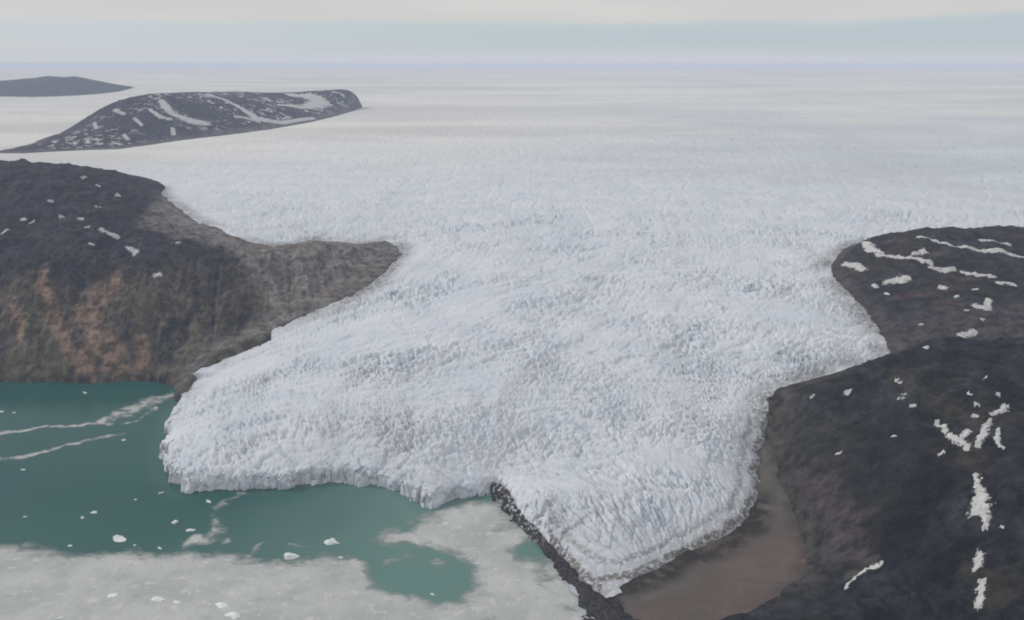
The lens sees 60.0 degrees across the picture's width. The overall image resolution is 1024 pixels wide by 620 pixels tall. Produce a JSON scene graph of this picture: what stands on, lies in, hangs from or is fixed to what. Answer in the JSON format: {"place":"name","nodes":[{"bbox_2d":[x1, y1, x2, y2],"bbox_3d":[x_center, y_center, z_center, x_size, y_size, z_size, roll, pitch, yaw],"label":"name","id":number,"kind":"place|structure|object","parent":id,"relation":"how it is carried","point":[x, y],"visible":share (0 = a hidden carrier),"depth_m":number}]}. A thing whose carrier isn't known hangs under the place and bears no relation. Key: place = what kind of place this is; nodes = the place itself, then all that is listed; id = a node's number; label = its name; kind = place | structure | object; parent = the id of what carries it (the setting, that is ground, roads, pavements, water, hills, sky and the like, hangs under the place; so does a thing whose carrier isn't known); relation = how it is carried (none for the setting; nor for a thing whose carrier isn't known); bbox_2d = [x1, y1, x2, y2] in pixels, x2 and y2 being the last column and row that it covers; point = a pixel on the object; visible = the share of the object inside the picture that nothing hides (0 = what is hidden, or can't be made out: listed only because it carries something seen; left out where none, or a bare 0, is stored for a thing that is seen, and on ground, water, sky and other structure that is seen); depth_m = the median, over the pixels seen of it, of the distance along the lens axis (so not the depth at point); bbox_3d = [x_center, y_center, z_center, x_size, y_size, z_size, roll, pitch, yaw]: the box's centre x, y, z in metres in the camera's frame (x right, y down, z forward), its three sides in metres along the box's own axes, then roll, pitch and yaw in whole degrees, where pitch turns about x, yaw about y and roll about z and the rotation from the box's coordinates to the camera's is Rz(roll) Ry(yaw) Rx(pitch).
{"place":"outdoors","nodes":[
{"label":"outdoors","id":0,"kind":"place"},
{"bbox_2d":[0,76,133,96],"bbox_3d":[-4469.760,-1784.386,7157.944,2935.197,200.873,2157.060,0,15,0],"label":"hill","id":1,"kind":"structure","parent":0,"point":[48,86],"depth_m":6756.75},
{"bbox_2d":[0,89,361,152],"bbox_3d":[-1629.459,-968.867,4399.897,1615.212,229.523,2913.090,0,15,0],"label":"hill","id":2,"kind":"structure","parent":0,"point":[217,114],"depth_m":3778.74},
{"bbox_2d":[92,122,99,128],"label":"snow patch","id":3,"kind":"object","parent":2,"relation":"on","point":[94,124],"visible":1,"depth_m":3559.22},
{"bbox_2d":[113,108,125,114],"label":"snow patch","id":4,"kind":"object","parent":2,"relation":"on","point":[116,110],"visible":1,"depth_m":3703.16},
{"bbox_2d":[121,134,130,139],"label":"snow patch","id":5,"kind":"object","parent":2,"relation":"on","point":[125,136],"visible":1,"depth_m":3413.83},
{"bbox_2d":[132,117,143,125],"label":"snow patch","id":6,"kind":"object","parent":2,"relation":"on","point":[135,119],"visible":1,"depth_m":3597.51},
{"bbox_2d":[170,127,176,135],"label":"snow patch","id":7,"kind":"object","parent":2,"relation":"on","point":[173,131],"visible":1,"depth_m":3571.13},
{"bbox_2d":[148,99,208,125],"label":"snow patch","id":8,"kind":"object","parent":2,"relation":"on","point":[165,106],"visible":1,"depth_m":3726.44},
{"bbox_2d":[205,94,315,124],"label":"snow patch","id":9,"kind":"object","parent":2,"relation":"on","point":[254,117],"visible":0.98,"depth_m":4047.51},
{"bbox_2d":[277,92,337,109],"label":"snow patch","id":10,"kind":"object","parent":2,"relation":"on","point":[320,101],"visible":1,"depth_m":4737.34},
{"bbox_2d":[0,158,401,400],"bbox_3d":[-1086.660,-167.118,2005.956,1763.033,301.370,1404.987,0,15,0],"label":"hill","id":11,"kind":"structure","parent":0,"point":[75,307],"depth_m":1649.84},
{"bbox_2d":[97,227,119,238],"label":"snow patch","id":12,"kind":"object","parent":11,"relation":"on","point":[115,236],"visible":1,"depth_m":1802.97},
{"bbox_2d":[125,246,139,255],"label":"snow patch","id":13,"kind":"object","parent":11,"relation":"on","point":[133,251],"visible":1,"depth_m":1728.70},
{"bbox_2d":[152,272,162,277],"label":"snow patch","id":14,"kind":"object","parent":11,"relation":"on","point":[157,274],"visible":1,"depth_m":1649.16},
{"bbox_2d":[0,380,569,608],"bbox_3d":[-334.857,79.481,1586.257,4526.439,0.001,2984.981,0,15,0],"label":"water","id":15,"kind":"structure","parent":0,"point":[53,496],"depth_m":1040.74},
{"bbox_2d":[113,535,126,541],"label":"ice floe","id":16,"kind":"object","parent":15,"relation":"on","point":[117,538],"visible":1,"depth_m":966.65},
{"bbox_2d":[283,553,299,559],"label":"ice floe","id":17,"kind":"object","parent":15,"relation":"on","point":[287,556],"visible":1,"depth_m":930.93},
{"bbox_2d":[0,394,594,619],"bbox_3d":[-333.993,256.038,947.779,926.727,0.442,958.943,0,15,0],"label":"brash ice","id":18,"kind":"structure","parent":15,"relation":"on","point":[40,585],"depth_m":883.91},
{"bbox_2d":[107,593,117,597],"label":"ice floe","id":19,"kind":"object","parent":18,"relation":"in","point":[113,595],"visible":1,"depth_m":864.16},
{"bbox_2d":[151,596,164,601],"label":"ice floe","id":20,"kind":"object","parent":18,"relation":"in","point":[157,599],"visible":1,"depth_m":857.75},
{"bbox_2d":[215,602,228,607],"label":"ice floe","id":21,"kind":"object","parent":18,"relation":"in","point":[221,605],"visible":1,"depth_m":848.42},
{"bbox_2d":[224,612,239,618],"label":"ice floe","id":22,"kind":"object","parent":18,"relation":"in","point":[234,615],"visible":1,"depth_m":832.96},
{"bbox_2d":[324,538,338,544],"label":"iceberg","id":23,"kind":"object","parent":15,"relation":"on","point":[332,541],"visible":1,"depth_m":959.18},
{"bbox_2d":[0,65,1023,597],"bbox_3d":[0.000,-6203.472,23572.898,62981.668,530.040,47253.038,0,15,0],"label":"glacier","id":24,"kind":"object","parent":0,"point":[592,317],"visible":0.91,"depth_m":1814.72},
{"bbox_2d":[0,0,1023,65],"label":"sky","id":25,"kind":"structure","parent":0,"point":[32,32]},
{"bbox_2d":[490,482,638,619],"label":"moraine","id":26,"kind":"structure","parent":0,"point":[595,604],"depth_m":896.63},
{"bbox_2d":[607,414,806,619],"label":"gravel flat","id":27,"kind":"structure","parent":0,"point":[756,558],"depth_m":892.63},
{"bbox_2d":[721,336,1023,619],"bbox_3d":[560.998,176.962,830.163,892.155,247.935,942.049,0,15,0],"label":"hill","id":28,"kind":"structure","parent":0,"point":[874,492],"depth_m":898.04},
{"bbox_2d":[844,389,851,395],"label":"snow patch","id":29,"kind":"object","parent":28,"relation":"on","point":[847,392],"visible":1,"depth_m":1115.99},
{"bbox_2d":[844,560,882,589],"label":"snow patch","id":30,"kind":"object","parent":28,"relation":"on","point":[864,570],"visible":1,"depth_m":828.24},
{"bbox_2d":[934,419,948,434],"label":"snow patch","id":31,"kind":"object","parent":28,"relation":"on","point":[945,429],"visible":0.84,"depth_m":931.55},
{"bbox_2d":[945,429,971,450],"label":"snow patch","id":32,"kind":"object","parent":28,"relation":"on","point":[961,438],"visible":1,"depth_m":890.21},
{"bbox_2d":[971,548,983,571],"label":"snow patch","id":33,"kind":"object","parent":28,"relation":"on","point":[978,559],"visible":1,"depth_m":739.80},
{"bbox_2d":[966,473,991,530],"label":"snow patch","id":34,"kind":"object","parent":28,"relation":"on","point":[981,507],"visible":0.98,"depth_m":795.36},
{"bbox_2d":[973,577,986,609],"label":"snow patch","id":35,"kind":"object","parent":28,"relation":"on","point":[978,603],"visible":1,"depth_m":709.61},
{"bbox_2d":[974,418,992,447],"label":"snow patch","id":36,"kind":"object","parent":28,"relation":"on","point":[983,433],"visible":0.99,"depth_m":877.79},
{"bbox_2d":[993,427,1004,449],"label":"snow patch","id":37,"kind":"object","parent":28,"relation":"on","point":[996,438],"visible":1,"depth_m":862.36},
{"bbox_2d":[990,403,1008,415],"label":"snow patch","id":38,"kind":"object","parent":28,"relation":"on","point":[1003,409],"visible":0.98,"depth_m":925.78},
{"bbox_2d":[831,225,1023,353],"bbox_3d":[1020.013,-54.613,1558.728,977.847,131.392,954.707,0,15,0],"label":"hill","id":39,"kind":"structure","parent":0,"point":[900,313],"depth_m":1486.99},
{"bbox_2d":[841,261,867,271],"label":"snow patch","id":40,"kind":"object","parent":39,"relation":"on","point":[857,266],"visible":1,"depth_m":1628.74},
{"bbox_2d":[861,241,884,253],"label":"snow patch","id":41,"kind":"object","parent":39,"relation":"on","point":[867,246],"visible":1,"depth_m":1678.81},
{"bbox_2d":[881,274,910,285],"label":"snow patch","id":42,"kind":"object","parent":39,"relation":"on","point":[902,279],"visible":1,"depth_m":1509.46},
{"bbox_2d":[875,253,933,265],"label":"snow patch","id":43,"kind":"object","parent":39,"relation":"on","point":[921,260],"visible":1,"depth_m":1574.73},
{"bbox_2d":[911,247,927,255],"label":"snow patch","id":44,"kind":"object","parent":39,"relation":"on","point":[922,251],"visible":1,"depth_m":1589.79},
{"bbox_2d":[928,266,955,273],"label":"snow patch","id":45,"kind":"object","parent":39,"relation":"on","point":[945,269],"visible":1,"depth_m":1527.60},
{"bbox_2d":[937,285,947,289],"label":"snow patch","id":46,"kind":"object","parent":39,"relation":"on","point":[941,287],"visible":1,"depth_m":1446.82},
{"bbox_2d":[957,329,977,337],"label":"snow patch","id":47,"kind":"object","parent":39,"relation":"on","point":[969,333],"visible":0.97,"depth_m":1302.77},
{"bbox_2d":[916,236,1023,258],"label":"snow patch","id":48,"kind":"object","parent":39,"relation":"on","point":[994,250],"visible":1,"depth_m":1590.84},
{"bbox_2d":[959,271,996,277],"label":"snow patch","id":49,"kind":"object","parent":39,"relation":"on","point":[976,274],"visible":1,"depth_m":1494.08},
{"bbox_2d":[971,298,992,310],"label":"snow patch","id":50,"kind":"object","parent":39,"relation":"on","point":[987,304],"visible":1,"depth_m":1365.00},
{"bbox_2d":[979,239,1011,246],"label":"snow patch","id":51,"kind":"object","parent":39,"relation":"on","point":[1005,243],"visible":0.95,"depth_m":1620.98},
{"bbox_2d":[996,281,1016,286],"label":"snow patch","id":52,"kind":"object","parent":39,"relation":"on","point":[1007,283],"visible":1,"depth_m":1447.68}
]}

